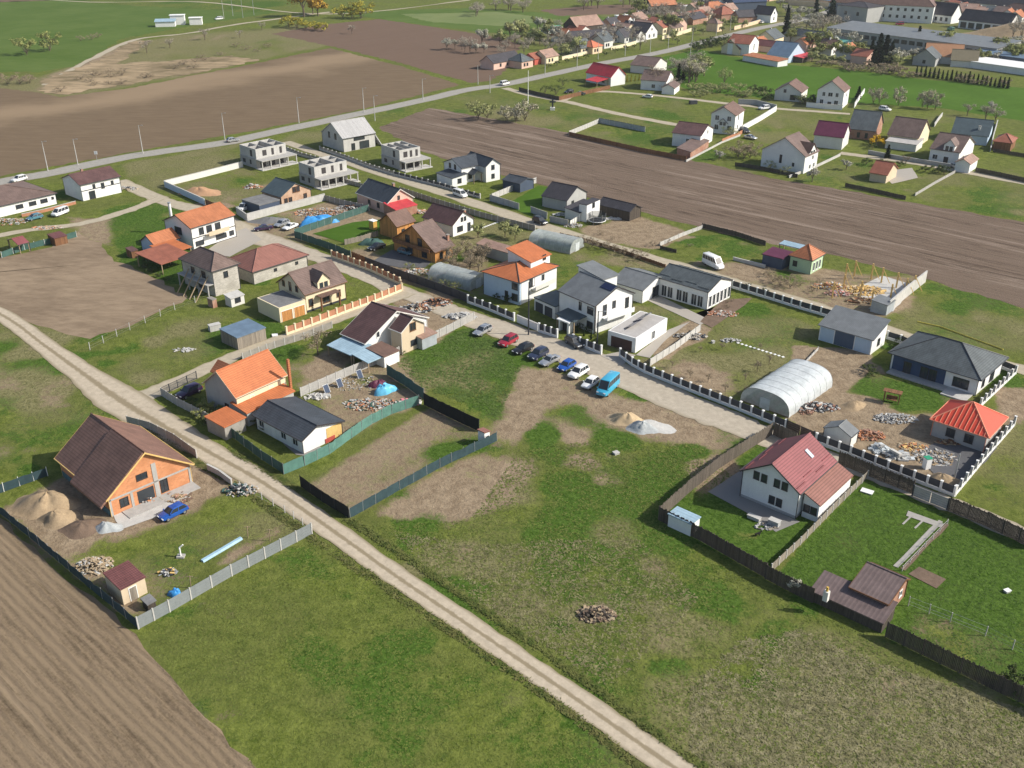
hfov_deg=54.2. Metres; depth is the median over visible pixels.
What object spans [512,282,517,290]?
window
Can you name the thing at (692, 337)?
rubble heap
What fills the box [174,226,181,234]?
window
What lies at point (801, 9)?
tree
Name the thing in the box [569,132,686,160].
board fence
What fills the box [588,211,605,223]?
trampoline
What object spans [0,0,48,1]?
field
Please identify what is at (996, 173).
board fence
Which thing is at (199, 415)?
shrub
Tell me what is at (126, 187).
rubble heap
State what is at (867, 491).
utility box
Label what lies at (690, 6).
house
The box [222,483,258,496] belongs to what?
rubble heap
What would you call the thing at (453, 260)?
shrub
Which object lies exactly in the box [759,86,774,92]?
shrub
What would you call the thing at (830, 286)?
rubble heap
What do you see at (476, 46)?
tree
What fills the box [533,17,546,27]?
tree
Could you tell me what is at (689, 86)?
shrub
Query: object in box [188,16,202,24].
hut
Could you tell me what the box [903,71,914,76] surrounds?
shrub
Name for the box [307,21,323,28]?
shrub
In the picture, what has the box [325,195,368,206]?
concrete fence
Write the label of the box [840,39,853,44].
shed
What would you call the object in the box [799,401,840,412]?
rubble heap
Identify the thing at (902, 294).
garden wall
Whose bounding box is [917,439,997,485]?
concrete yard
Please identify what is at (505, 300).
shrub
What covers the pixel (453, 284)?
shrub
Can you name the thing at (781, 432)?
board fence
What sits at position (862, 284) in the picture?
pavilion skeleton
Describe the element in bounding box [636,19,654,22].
house
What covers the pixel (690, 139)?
house
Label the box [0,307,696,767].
dirt track
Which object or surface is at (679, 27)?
house
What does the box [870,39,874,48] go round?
tree
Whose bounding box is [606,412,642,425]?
sand heap
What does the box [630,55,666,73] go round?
house
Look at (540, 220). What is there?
car
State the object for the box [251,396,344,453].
bungalow
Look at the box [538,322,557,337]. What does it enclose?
pillar fence
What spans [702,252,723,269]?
minibus
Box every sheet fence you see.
[365,257,466,301]
[490,195,518,209]
[530,206,546,218]
[550,216,567,224]
[599,118,644,131]
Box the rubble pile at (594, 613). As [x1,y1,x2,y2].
[575,605,617,623]
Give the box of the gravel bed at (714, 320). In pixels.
[700,298,751,327]
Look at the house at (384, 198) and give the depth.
265.75 m
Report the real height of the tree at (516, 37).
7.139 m
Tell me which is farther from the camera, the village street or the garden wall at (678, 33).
the garden wall at (678, 33)
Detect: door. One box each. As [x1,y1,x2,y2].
[128,585,138,600]
[271,426,276,438]
[281,308,292,321]
[286,434,292,447]
[293,304,305,317]
[476,278,480,287]
[535,300,543,313]
[544,304,552,317]
[575,242,578,251]
[610,335,632,351]
[759,397,769,410]
[833,330,854,349]
[943,156,948,162]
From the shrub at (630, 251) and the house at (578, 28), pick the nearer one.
the shrub at (630, 251)
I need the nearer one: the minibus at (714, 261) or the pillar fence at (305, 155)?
the minibus at (714, 261)
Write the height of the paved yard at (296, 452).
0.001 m
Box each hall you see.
[724,0,766,9]
[785,0,829,2]
[958,0,1023,5]
[980,49,1023,61]
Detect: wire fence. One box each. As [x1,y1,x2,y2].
[88,295,212,349]
[239,481,309,525]
[902,519,948,570]
[908,596,1015,649]
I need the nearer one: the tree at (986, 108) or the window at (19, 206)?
the window at (19, 206)
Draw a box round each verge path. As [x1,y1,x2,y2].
[501,87,676,125]
[556,91,849,114]
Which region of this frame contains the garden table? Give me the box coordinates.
[747,512,761,521]
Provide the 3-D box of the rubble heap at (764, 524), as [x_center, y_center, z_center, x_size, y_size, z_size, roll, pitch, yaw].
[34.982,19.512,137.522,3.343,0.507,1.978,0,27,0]
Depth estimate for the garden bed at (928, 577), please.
127.62 m
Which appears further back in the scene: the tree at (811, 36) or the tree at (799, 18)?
the tree at (799, 18)
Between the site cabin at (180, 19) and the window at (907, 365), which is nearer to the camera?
the window at (907, 365)
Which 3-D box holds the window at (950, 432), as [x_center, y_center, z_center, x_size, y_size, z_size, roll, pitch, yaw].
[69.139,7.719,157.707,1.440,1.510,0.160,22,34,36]
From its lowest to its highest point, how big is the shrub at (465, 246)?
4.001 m
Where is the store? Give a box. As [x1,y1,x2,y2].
[1008,3,1023,11]
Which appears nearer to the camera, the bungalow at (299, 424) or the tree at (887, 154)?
the bungalow at (299, 424)
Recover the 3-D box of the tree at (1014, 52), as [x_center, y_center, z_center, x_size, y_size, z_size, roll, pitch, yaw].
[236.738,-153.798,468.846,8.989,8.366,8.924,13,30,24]
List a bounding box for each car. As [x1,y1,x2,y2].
[10,174,27,181]
[25,212,43,220]
[157,501,188,521]
[175,381,202,399]
[226,137,238,142]
[253,224,272,231]
[273,218,289,227]
[282,222,298,230]
[367,242,385,250]
[397,247,411,255]
[472,323,492,336]
[497,332,518,347]
[512,341,534,354]
[527,345,548,360]
[532,215,547,224]
[538,354,560,366]
[557,357,576,371]
[564,89,573,92]
[564,333,584,348]
[567,363,589,379]
[581,374,599,389]
[642,94,652,97]
[740,126,749,132]
[743,134,756,139]
[758,104,769,109]
[878,105,891,110]
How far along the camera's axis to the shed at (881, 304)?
204.20 m
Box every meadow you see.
[0,1,277,71]
[335,8,606,34]
[402,12,554,25]
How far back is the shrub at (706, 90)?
407.79 m
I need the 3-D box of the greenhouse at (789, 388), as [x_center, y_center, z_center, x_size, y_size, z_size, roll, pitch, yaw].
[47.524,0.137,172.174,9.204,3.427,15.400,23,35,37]
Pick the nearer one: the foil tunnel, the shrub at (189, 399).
the foil tunnel
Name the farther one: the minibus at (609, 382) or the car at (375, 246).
the car at (375, 246)
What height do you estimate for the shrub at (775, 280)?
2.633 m
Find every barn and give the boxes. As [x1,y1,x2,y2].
[563,14,602,28]
[566,29,606,43]
[600,196,642,220]
[641,0,676,13]
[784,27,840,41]
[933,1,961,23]
[958,9,1019,29]
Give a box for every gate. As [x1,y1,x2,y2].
[786,419,815,436]
[911,484,950,509]
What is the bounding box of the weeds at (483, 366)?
[397,328,519,416]
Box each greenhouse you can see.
[428,262,482,290]
[529,229,583,253]
[740,359,832,417]
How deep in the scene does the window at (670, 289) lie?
211.03 m
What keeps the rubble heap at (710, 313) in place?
on the ground at (46, 408)
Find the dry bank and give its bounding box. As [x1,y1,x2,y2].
[39,40,258,93]
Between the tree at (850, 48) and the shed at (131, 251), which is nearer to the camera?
the shed at (131, 251)
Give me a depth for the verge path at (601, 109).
381.88 m
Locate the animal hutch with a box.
[140,593,156,610]
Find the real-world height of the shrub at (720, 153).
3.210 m
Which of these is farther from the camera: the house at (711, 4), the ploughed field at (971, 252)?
the house at (711, 4)
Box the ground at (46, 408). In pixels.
[0,0,1023,767]
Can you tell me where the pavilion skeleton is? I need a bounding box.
[831,261,921,304]
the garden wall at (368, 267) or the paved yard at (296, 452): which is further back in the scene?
the garden wall at (368, 267)
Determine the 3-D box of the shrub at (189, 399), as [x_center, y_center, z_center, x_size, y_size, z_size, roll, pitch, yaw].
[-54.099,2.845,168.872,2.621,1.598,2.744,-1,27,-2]
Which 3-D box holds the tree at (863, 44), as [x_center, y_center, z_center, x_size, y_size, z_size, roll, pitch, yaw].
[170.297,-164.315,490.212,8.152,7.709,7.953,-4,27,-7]
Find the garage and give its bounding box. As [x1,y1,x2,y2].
[607,311,666,352]
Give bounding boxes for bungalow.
[0,181,56,216]
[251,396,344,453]
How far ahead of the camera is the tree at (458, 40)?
509.63 m
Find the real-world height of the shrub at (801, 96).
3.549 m
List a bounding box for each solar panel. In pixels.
[323,384,330,392]
[336,378,342,387]
[356,369,362,378]
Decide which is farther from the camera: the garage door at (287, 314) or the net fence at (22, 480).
the garage door at (287, 314)
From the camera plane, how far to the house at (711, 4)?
629.47 m
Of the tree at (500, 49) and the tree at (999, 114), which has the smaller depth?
the tree at (999, 114)
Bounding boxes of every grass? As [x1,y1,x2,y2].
[140,539,616,767]
[688,629,1023,767]
[785,481,1023,697]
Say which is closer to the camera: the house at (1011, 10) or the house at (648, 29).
the house at (648, 29)
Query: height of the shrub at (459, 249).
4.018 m
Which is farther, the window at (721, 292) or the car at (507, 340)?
the window at (721, 292)
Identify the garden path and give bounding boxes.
[893,520,942,566]
[906,511,943,526]
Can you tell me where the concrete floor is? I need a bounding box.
[858,276,908,310]
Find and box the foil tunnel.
[201,537,242,562]
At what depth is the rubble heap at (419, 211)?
265.70 m
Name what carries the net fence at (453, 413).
on the ground at (46, 408)
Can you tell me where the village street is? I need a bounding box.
[248,227,1023,544]
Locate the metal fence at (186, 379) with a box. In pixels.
[161,371,196,392]
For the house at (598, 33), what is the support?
on the ground at (46, 408)
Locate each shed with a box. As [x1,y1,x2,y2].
[103,560,147,604]
[125,246,138,258]
[219,318,266,349]
[476,238,509,261]
[502,173,534,192]
[667,506,700,535]
[793,52,811,62]
[823,419,859,445]
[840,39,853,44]
[870,294,895,315]
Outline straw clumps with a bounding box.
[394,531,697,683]
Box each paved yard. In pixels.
[209,228,261,256]
[282,442,320,455]
[375,250,430,267]
[600,322,688,364]
[648,296,713,323]
[708,471,799,531]
[890,168,917,183]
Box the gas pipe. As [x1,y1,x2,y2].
[917,321,1002,349]
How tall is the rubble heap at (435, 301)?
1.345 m
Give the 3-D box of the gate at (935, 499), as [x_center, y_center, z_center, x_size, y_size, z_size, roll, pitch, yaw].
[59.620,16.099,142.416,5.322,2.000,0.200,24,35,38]
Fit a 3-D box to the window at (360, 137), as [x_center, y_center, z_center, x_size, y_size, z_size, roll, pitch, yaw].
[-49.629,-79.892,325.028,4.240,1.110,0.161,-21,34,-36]
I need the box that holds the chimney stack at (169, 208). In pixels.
[167,202,171,216]
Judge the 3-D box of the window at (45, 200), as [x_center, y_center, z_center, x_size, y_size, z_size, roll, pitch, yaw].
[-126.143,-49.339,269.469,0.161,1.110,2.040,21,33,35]
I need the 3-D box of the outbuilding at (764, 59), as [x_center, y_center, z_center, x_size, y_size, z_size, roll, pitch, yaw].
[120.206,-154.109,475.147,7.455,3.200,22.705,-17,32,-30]
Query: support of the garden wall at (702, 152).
on the ground at (46, 408)
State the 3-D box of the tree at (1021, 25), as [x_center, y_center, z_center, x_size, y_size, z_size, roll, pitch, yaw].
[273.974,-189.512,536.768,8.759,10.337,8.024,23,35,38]
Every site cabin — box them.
[154,18,175,26]
[169,14,185,24]
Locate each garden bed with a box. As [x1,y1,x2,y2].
[901,523,948,569]
[909,567,945,587]
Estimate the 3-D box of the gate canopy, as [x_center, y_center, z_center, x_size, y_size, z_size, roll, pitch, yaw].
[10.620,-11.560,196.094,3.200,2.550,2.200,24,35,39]
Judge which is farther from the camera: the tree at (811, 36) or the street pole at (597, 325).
the tree at (811, 36)
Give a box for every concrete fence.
[126,415,150,428]
[149,421,197,457]
[160,387,207,418]
[241,321,332,358]
[299,312,474,396]
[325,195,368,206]
[341,178,362,186]
[399,187,535,230]
[492,177,535,196]
[569,119,598,132]
[570,216,577,224]
[649,323,700,365]
[660,225,702,244]
[771,470,868,568]
[807,347,818,360]
[915,170,955,195]
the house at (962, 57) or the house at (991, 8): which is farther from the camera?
the house at (991, 8)
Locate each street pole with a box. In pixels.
[528,282,528,334]
[596,311,606,343]
[954,454,960,477]
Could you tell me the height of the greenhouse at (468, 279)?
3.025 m
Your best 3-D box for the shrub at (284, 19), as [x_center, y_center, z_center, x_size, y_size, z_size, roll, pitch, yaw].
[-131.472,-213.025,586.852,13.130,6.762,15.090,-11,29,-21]
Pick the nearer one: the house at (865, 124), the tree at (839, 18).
the house at (865, 124)
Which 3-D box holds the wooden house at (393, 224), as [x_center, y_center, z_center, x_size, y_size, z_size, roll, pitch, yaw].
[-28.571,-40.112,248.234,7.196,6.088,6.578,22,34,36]
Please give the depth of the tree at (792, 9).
629.96 m
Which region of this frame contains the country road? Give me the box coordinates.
[0,11,826,184]
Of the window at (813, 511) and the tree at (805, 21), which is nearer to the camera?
the window at (813, 511)
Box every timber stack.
[839,285,885,295]
[845,297,873,303]
[934,439,960,445]
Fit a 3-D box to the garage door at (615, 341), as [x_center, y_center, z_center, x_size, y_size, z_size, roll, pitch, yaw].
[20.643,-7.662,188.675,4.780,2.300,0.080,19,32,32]
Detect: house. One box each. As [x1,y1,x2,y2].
[53,413,200,518]
[60,166,121,200]
[135,202,236,272]
[176,246,240,301]
[202,349,294,439]
[241,177,311,211]
[257,259,347,322]
[321,117,380,151]
[327,301,437,372]
[355,178,417,214]
[377,208,415,237]
[391,219,455,262]
[421,202,475,236]
[436,151,500,186]
[479,50,516,69]
[480,240,559,304]
[508,53,533,68]
[526,51,540,64]
[534,260,634,333]
[536,48,559,63]
[541,181,599,221]
[550,28,570,41]
[567,23,591,30]
[569,38,587,53]
[585,62,625,86]
[587,40,603,53]
[588,30,612,39]
[592,33,613,48]
[601,29,618,42]
[603,16,618,25]
[613,22,632,27]
[615,26,631,42]
[617,13,632,21]
[617,263,732,309]
[624,18,658,39]
[630,11,647,19]
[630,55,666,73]
[631,29,644,42]
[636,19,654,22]
[640,69,680,94]
[648,16,657,21]
[653,19,668,34]
[666,15,687,29]
[667,23,683,33]
[671,121,713,158]
[684,1,696,11]
[686,11,706,24]
[688,9,708,20]
[697,5,712,19]
[700,1,730,8]
[706,18,723,31]
[710,100,744,134]
[713,6,733,19]
[721,38,741,54]
[724,2,737,10]
[727,33,759,54]
[731,9,757,22]
[739,432,853,521]
[754,5,777,22]
[758,28,784,40]
[758,39,775,52]
[761,131,819,173]
[762,240,825,274]
[766,40,805,62]
[774,78,808,101]
[795,35,816,50]
[810,561,910,632]
[813,120,850,149]
[816,76,850,107]
[817,37,842,55]
[818,305,890,354]
[835,42,855,59]
[849,109,883,139]
[850,48,873,64]
[869,160,898,182]
[885,116,930,151]
[886,331,1008,399]
[912,46,941,66]
[926,42,964,63]
[929,132,978,172]
[929,399,1008,451]
[944,0,961,2]
[950,49,979,67]
[951,116,993,145]
[959,3,979,12]
[976,5,988,10]
[986,5,995,10]
[992,133,1017,150]
[993,5,1010,11]
[1004,7,1014,12]
[1013,9,1023,21]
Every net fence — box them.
[0,231,76,257]
[0,467,47,492]
[0,507,136,626]
[231,428,282,472]
[282,394,418,473]
[294,204,368,232]
[294,230,350,256]
[299,474,348,517]
[349,431,496,518]
[386,363,423,399]
[423,392,478,430]
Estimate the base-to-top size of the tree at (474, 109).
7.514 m
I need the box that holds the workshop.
[826,21,1022,51]
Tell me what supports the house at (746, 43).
on the ground at (46, 408)
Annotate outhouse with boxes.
[207,296,216,307]
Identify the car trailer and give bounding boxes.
[689,100,697,104]
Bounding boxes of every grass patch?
[313,219,379,241]
[507,186,546,215]
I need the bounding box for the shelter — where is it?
[7,236,30,253]
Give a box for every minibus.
[596,370,619,396]
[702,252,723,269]
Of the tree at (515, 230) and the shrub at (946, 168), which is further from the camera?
the shrub at (946, 168)
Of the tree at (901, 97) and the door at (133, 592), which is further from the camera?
the tree at (901, 97)
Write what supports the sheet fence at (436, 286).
on the ground at (46, 408)
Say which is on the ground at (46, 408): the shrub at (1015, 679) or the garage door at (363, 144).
the shrub at (1015, 679)
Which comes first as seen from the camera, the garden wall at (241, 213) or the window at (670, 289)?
the window at (670, 289)
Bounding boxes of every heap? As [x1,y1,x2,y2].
[0,218,27,224]
[9,490,81,519]
[32,225,61,229]
[37,508,79,529]
[57,518,105,539]
[95,521,122,533]
[121,186,138,189]
[157,567,177,576]
[159,491,192,502]
[167,587,180,597]
[178,187,220,195]
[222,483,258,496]
[242,183,262,188]
[247,217,281,223]
[294,207,345,215]
[299,214,339,226]
[303,392,330,399]
[329,375,385,390]
[336,204,369,210]
[342,397,398,411]
[358,238,383,245]
[368,379,384,388]
[374,382,398,395]
[399,301,436,312]
[405,268,428,274]
[414,209,426,213]
[422,297,452,306]
[441,311,476,319]
[552,212,564,215]
[563,223,582,227]
[602,216,621,219]
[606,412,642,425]
[626,420,658,434]
[644,420,676,433]
[673,333,707,340]
[707,310,738,316]
[720,338,740,342]
[754,521,778,530]
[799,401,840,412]
[799,410,813,414]
[811,281,846,290]
[824,289,851,296]
[839,400,865,411]
[873,413,918,423]
[898,441,928,450]
[912,447,957,465]
[927,472,960,484]
[963,23,1023,39]
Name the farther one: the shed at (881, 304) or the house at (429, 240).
the house at (429, 240)
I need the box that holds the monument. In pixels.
[549,99,555,109]
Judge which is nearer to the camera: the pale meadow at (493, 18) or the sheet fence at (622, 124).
the sheet fence at (622, 124)
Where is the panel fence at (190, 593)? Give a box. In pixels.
[135,522,312,629]
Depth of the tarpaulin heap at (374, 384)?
174.74 m
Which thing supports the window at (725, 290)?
in the house at (693, 287)
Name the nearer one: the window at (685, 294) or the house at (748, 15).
the window at (685, 294)
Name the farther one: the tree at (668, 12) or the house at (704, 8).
the house at (704, 8)
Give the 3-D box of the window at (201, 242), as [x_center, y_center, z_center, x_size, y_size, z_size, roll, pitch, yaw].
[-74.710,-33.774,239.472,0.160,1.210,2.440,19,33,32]
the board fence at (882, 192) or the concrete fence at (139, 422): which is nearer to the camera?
the concrete fence at (139, 422)
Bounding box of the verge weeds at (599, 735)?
[145,428,649,767]
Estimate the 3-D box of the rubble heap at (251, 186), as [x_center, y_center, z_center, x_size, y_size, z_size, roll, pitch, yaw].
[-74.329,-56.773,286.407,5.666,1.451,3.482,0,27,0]
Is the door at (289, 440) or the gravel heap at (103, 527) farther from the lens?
the door at (289, 440)
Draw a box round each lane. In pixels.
[0,197,163,236]
[120,179,269,233]
[283,141,1023,374]
[839,152,1023,184]
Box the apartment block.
[828,0,936,23]
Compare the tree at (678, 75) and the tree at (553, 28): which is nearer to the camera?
the tree at (678, 75)
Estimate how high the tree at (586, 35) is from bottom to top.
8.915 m
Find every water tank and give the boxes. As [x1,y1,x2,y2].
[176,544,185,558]
[207,322,220,331]
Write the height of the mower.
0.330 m
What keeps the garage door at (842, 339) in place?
in the garage house at (855, 330)
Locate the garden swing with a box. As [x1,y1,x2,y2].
[883,388,902,404]
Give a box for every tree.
[10,37,35,54]
[35,31,62,50]
[287,0,306,16]
[300,329,331,354]
[307,0,328,15]
[441,37,452,46]
[456,35,468,46]
[462,37,477,48]
[465,100,489,118]
[469,3,484,15]
[470,222,483,234]
[471,43,481,50]
[475,28,488,40]
[477,102,496,117]
[488,0,500,9]
[491,29,506,46]
[497,45,505,52]
[497,105,518,120]
[498,220,510,232]
[500,40,510,47]
[502,22,518,37]
[504,0,518,10]
[506,105,527,120]
[509,224,522,236]
[510,34,520,43]
[514,19,530,37]
[514,98,538,120]
[516,1,528,11]
[516,40,529,50]
[523,37,533,48]
[526,27,540,39]
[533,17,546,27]
[534,32,545,44]
[541,23,551,39]
[541,38,548,45]
[545,34,555,42]
[546,42,555,47]
[549,25,562,32]
[554,19,562,24]
[554,31,565,39]
[559,42,571,52]
[566,34,577,42]
[570,36,587,50]
[577,31,589,37]
[603,25,616,32]
[613,22,623,28]
[625,26,641,41]
[628,8,636,14]
[631,0,648,10]
[633,33,646,48]
[647,6,656,16]
[648,65,667,76]
[653,2,668,14]
[655,14,669,23]
[660,9,674,14]
[666,14,682,24]
[666,58,690,71]
[668,31,676,40]
[675,7,689,17]
[676,1,685,10]
[676,63,681,81]
[680,57,701,82]
[681,59,701,81]
[686,61,707,81]
[687,50,705,62]
[694,61,704,79]
[695,1,703,6]
[695,53,714,75]
[704,9,715,20]
[716,66,733,83]
[729,15,737,24]
[781,8,790,35]
[783,6,795,15]
[783,28,797,41]
[789,17,799,27]
[791,13,802,20]
[795,6,807,16]
[803,8,814,13]
[803,19,811,27]
[804,31,822,46]
[805,12,815,17]
[807,50,819,61]
[812,0,819,15]
[813,42,826,54]
[816,30,837,41]
[817,13,829,30]
[821,15,835,26]
[821,55,832,61]
[826,40,842,52]
[827,0,835,18]
[827,28,841,36]
[830,14,849,23]
[837,43,850,52]
[838,55,845,61]
[844,44,861,52]
[845,31,857,39]
[850,35,862,42]
[854,41,867,47]
[855,86,861,98]
[868,45,878,65]
[868,88,882,102]
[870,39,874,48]
[875,87,889,102]
[876,33,883,57]
[877,45,885,65]
[884,35,890,61]
[884,145,890,157]
[887,40,894,62]
[889,47,903,63]
[892,55,904,62]
[893,86,906,104]
[900,50,909,60]
[907,48,919,59]
[916,91,929,105]
[920,89,935,107]
[927,91,944,108]
[937,30,956,36]
[978,48,991,56]
[988,100,997,106]
[990,51,1002,58]
[992,36,1009,43]
[1007,43,1023,51]
[1008,48,1023,55]
[1009,21,1022,36]
[1014,43,1023,50]
[1015,22,1023,35]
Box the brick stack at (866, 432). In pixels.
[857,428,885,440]
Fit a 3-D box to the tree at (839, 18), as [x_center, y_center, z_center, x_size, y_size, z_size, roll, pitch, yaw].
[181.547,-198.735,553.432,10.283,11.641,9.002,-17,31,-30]
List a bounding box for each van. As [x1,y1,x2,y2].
[51,205,68,216]
[237,202,246,211]
[452,188,467,197]
[500,80,509,85]
[895,21,903,24]
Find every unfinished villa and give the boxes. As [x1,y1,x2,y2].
[239,139,298,170]
[298,155,360,190]
[381,141,432,172]
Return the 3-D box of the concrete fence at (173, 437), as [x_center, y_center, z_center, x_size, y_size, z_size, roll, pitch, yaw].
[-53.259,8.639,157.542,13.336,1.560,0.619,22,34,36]
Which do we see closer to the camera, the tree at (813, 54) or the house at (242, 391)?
the house at (242, 391)
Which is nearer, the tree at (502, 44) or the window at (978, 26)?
the tree at (502, 44)
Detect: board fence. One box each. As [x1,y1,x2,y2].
[344,230,377,244]
[351,251,364,261]
[519,87,558,99]
[559,85,609,99]
[560,232,665,267]
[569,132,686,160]
[658,422,773,519]
[659,506,767,577]
[660,245,676,252]
[702,223,765,245]
[722,130,741,140]
[735,162,797,177]
[765,564,814,602]
[773,422,797,438]
[838,450,915,493]
[845,183,905,199]
[885,621,1023,703]
[948,497,1023,543]
[975,167,1023,181]
[993,149,1023,156]
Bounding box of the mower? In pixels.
[1003,588,1011,593]
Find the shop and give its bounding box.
[970,56,1023,74]
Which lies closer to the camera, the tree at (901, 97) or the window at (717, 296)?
the window at (717, 296)
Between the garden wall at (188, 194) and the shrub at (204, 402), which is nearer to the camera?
the shrub at (204, 402)
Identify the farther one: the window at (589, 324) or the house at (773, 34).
the house at (773, 34)
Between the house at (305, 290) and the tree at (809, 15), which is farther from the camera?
the tree at (809, 15)
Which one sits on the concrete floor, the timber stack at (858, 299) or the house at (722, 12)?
the timber stack at (858, 299)
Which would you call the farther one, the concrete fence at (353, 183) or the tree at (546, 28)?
the tree at (546, 28)
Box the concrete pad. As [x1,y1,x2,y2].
[114,493,189,528]
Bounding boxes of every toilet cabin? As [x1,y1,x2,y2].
[368,219,376,229]
[477,427,490,440]
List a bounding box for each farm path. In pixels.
[41,12,329,84]
[56,0,468,13]
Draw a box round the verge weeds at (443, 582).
[228,445,709,767]
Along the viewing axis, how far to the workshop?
512.36 m
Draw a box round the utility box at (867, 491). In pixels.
[860,487,873,494]
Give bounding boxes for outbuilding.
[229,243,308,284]
[743,52,787,66]
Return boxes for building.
[836,1,884,22]
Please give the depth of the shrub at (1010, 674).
109.52 m
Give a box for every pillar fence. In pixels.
[286,147,319,158]
[319,146,393,174]
[393,170,480,198]
[467,294,514,320]
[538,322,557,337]
[572,334,602,354]
[619,347,786,427]
[731,280,831,315]
[815,432,957,496]
[886,330,906,342]
[955,415,1016,496]
[980,365,1017,404]
[1002,361,1018,373]
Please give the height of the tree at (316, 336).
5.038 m
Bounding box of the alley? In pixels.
[140,290,414,399]
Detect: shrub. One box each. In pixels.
[1,77,12,82]
[10,71,29,83]
[22,75,35,82]
[137,40,152,51]
[185,396,198,403]
[190,407,209,418]
[195,397,214,410]
[198,28,209,38]
[200,403,223,413]
[278,14,299,25]
[287,17,306,26]
[297,20,313,27]
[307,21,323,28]
[313,22,327,29]
[330,4,351,16]
[343,7,357,17]
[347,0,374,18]
[442,244,459,258]
[442,249,457,264]
[445,258,458,265]
[447,244,462,261]
[451,282,460,288]
[456,238,472,250]
[461,249,475,264]
[463,254,476,269]
[468,245,479,257]
[471,255,484,270]
[477,244,491,256]
[502,295,512,302]
[549,85,564,93]
[584,237,598,244]
[604,241,617,249]
[622,248,636,254]
[631,249,647,258]
[685,82,699,88]
[689,42,703,50]
[695,40,706,48]
[699,88,713,93]
[700,38,714,46]
[705,36,720,45]
[714,150,724,157]
[716,85,725,91]
[718,33,730,43]
[720,140,752,156]
[722,84,733,90]
[722,127,739,135]
[732,143,757,158]
[734,83,746,88]
[738,142,763,157]
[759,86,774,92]
[761,93,773,99]
[762,267,776,274]
[763,160,777,168]
[767,273,780,281]
[774,275,789,286]
[784,279,800,286]
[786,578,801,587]
[794,94,807,101]
[804,96,815,101]
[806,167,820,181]
[815,60,826,65]
[841,160,852,168]
[843,62,855,69]
[861,157,872,163]
[862,364,876,370]
[863,60,874,65]
[866,65,877,71]
[867,142,877,147]
[867,368,879,375]
[869,134,886,144]
[873,63,885,69]
[875,69,887,74]
[885,62,899,66]
[887,341,899,347]
[891,67,908,73]
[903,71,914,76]
[918,165,930,170]
[930,164,945,171]
[938,166,951,173]
[954,75,967,81]
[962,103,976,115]
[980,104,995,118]
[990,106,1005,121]
[999,667,1023,688]
[1000,662,1023,695]
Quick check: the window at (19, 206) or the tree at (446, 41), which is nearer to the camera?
the window at (19, 206)
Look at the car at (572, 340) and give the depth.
189.61 m
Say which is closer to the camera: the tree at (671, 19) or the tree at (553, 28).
the tree at (553, 28)
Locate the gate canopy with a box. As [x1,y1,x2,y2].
[556,317,572,333]
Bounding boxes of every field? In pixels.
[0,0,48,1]
[0,48,457,175]
[0,232,186,338]
[0,518,255,767]
[274,19,519,82]
[380,108,1023,308]
[541,4,686,15]
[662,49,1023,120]
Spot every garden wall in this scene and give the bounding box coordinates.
[21,201,75,216]
[164,161,242,184]
[164,181,204,204]
[206,463,231,484]
[236,207,246,220]
[246,193,324,220]
[285,282,402,334]
[330,250,402,290]
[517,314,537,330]
[562,50,588,59]
[611,41,635,49]
[662,28,691,38]
[686,134,740,161]
[733,257,765,267]
[734,19,760,29]
[738,99,776,108]
[742,106,776,127]
[788,0,828,6]
[789,154,840,177]
[806,102,842,109]
[854,88,864,107]
[868,150,950,166]
[890,270,927,307]
[934,112,942,126]
[990,120,997,150]
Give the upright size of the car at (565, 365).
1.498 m
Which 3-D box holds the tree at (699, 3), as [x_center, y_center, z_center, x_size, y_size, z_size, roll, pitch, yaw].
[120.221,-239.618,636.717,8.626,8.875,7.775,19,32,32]
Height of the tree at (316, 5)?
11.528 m
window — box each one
[15,204,23,209]
[29,201,36,205]
[40,198,47,203]
[89,190,95,198]
[119,496,129,507]
[136,471,147,481]
[160,478,169,492]
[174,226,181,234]
[196,239,203,246]
[198,227,203,234]
[206,225,211,232]
[215,222,220,229]
[216,232,226,239]
[223,270,228,277]
[235,297,240,303]
[258,419,264,428]
[280,431,286,440]
[292,438,298,447]
[308,298,313,306]
[323,295,330,303]
[354,136,364,140]
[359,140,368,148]
[405,234,409,242]
[409,321,416,331]
[411,338,416,346]
[417,238,421,246]
[421,251,426,257]
[457,225,462,232]
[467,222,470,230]
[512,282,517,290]
[512,293,517,301]
[587,306,592,315]
[587,320,592,329]
[603,304,606,315]
[608,374,619,388]
[625,297,628,307]
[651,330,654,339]
[652,285,658,297]
[661,284,666,296]
[667,286,672,298]
[676,289,681,301]
[682,291,687,303]
[690,293,696,305]
[697,295,702,307]
[703,254,715,262]
[708,295,711,307]
[712,293,715,305]
[716,291,719,303]
[719,289,723,301]
[723,288,726,299]
[727,286,730,297]
[753,470,759,480]
[760,473,767,483]
[768,495,774,504]
[773,478,780,488]
[775,498,781,507]
[778,154,782,163]
[781,481,787,491]
[802,504,809,513]
[809,506,816,515]
[902,361,911,373]
[919,366,928,378]
[927,369,936,381]
[945,427,955,438]
[951,376,969,390]
[960,22,966,27]
[963,433,973,444]
[968,23,974,28]
[976,23,981,29]
[988,371,994,382]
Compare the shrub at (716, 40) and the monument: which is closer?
the monument
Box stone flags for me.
[172,347,195,352]
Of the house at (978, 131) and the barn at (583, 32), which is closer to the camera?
the house at (978, 131)
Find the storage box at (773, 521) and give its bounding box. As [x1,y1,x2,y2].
[768,516,781,526]
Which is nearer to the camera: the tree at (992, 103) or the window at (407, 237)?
the window at (407, 237)
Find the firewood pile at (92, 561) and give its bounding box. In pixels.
[75,556,113,575]

